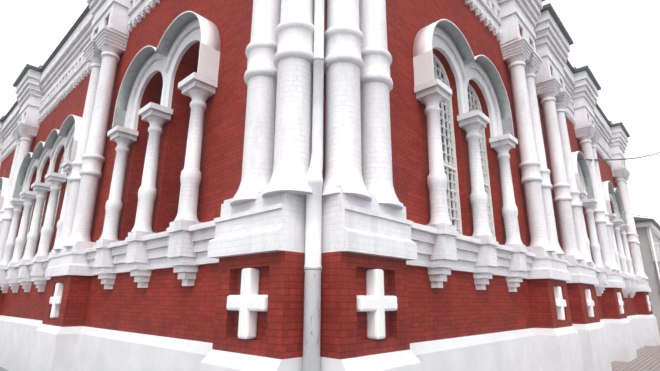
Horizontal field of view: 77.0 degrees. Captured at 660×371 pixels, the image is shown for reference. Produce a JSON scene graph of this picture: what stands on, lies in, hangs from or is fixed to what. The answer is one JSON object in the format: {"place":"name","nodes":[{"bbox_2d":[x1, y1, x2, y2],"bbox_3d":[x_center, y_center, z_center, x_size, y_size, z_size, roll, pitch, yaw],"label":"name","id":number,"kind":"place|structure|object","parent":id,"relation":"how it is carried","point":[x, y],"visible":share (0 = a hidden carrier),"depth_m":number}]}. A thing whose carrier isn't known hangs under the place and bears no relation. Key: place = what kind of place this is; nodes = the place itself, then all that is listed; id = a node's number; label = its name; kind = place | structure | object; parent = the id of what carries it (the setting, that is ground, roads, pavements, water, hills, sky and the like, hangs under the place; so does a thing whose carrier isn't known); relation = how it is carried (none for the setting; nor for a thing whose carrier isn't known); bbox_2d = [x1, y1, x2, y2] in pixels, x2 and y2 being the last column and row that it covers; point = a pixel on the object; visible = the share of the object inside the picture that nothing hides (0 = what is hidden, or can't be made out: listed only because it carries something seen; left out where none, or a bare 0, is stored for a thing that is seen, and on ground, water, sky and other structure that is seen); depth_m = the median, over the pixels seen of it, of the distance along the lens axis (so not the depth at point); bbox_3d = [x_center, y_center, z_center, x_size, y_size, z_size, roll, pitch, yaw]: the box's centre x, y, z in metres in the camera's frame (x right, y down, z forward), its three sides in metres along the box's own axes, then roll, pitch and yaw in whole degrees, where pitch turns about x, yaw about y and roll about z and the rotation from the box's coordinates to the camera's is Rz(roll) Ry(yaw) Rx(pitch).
{"place":"outdoors","nodes":[
{"label":"outdoors","id":0,"kind":"place"},
{"bbox_2d":[0,12,626,223],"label":"arch underside","id":1,"kind":"object","parent":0,"point":[183,20],"visible":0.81,"depth_m":10.55},
{"bbox_2d":[0,0,652,358],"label":"red building brick walls","id":2,"kind":"structure","parent":0,"point":[165,303],"depth_m":7.95},
{"bbox_2d":[23,54,614,254],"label":"building window frames","id":3,"kind":"structure","parent":2,"relation":"in","point":[451,165],"depth_m":9.33},
{"bbox_2d":[433,60,482,230],"bbox_3d":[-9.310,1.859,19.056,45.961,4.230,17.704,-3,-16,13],"label":"window glass","id":4,"kind":"object","parent":3,"relation":"in","point":[447,147],"depth_m":9.12},
{"bbox_2d":[0,0,650,297],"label":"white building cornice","id":5,"kind":"structure","parent":2,"relation":"attached to","point":[263,209],"depth_m":9.16},
{"bbox_2d":[0,11,659,284],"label":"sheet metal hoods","id":6,"kind":"object","parent":2,"relation":"attached to","point":[209,57],"visible":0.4,"depth_m":8.13},
{"bbox_2d":[302,0,323,370],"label":"downpipe","id":7,"kind":"object","parent":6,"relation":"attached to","point":[312,311],"visible":0.85,"depth_m":5.04},
{"bbox_2d":[304,57,323,270],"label":"downpipe clamps","id":8,"kind":"object","parent":7,"relation":"attached to","point":[314,268],"visible":0.4,"depth_m":4.89},
{"bbox_2d":[579,152,659,216],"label":"overhead cable","id":9,"kind":"object","parent":6,"relation":"attached to","point":[619,159],"visible":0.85,"depth_m":21.32},
{"bbox_2d":[49,268,650,339],"bbox_3d":[-9.593,4.865,17.595,50.798,0.858,22.021,-3,-16,12],"label":"cross","id":10,"kind":"object","parent":2,"relation":"attached to","point":[249,302],"visible":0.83,"depth_m":5.19},
{"bbox_2d":[0,314,659,370],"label":"building plinth","id":11,"kind":"structure","parent":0,"point":[38,345],"depth_m":9.08},
{"bbox_2d":[0,0,659,229],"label":"building roof","id":12,"kind":"structure","parent":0,"point":[548,7],"depth_m":18.34},
{"bbox_2d":[0,0,659,224],"label":"sky","id":13,"kind":"structure","parent":0,"point":[618,40]},
{"bbox_2d":[611,345,659,370],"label":"pavement","id":14,"kind":"structure","parent":0,"point":[647,358],"depth_m":15.34},
{"label":"ground","id":15,"kind":"structure","parent":0,"visible":0},
{"bbox_2d":[636,227,659,334],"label":"neighbour building","id":16,"kind":"structure","parent":15,"relation":"on","point":[647,256],"depth_m":26.27}
]}

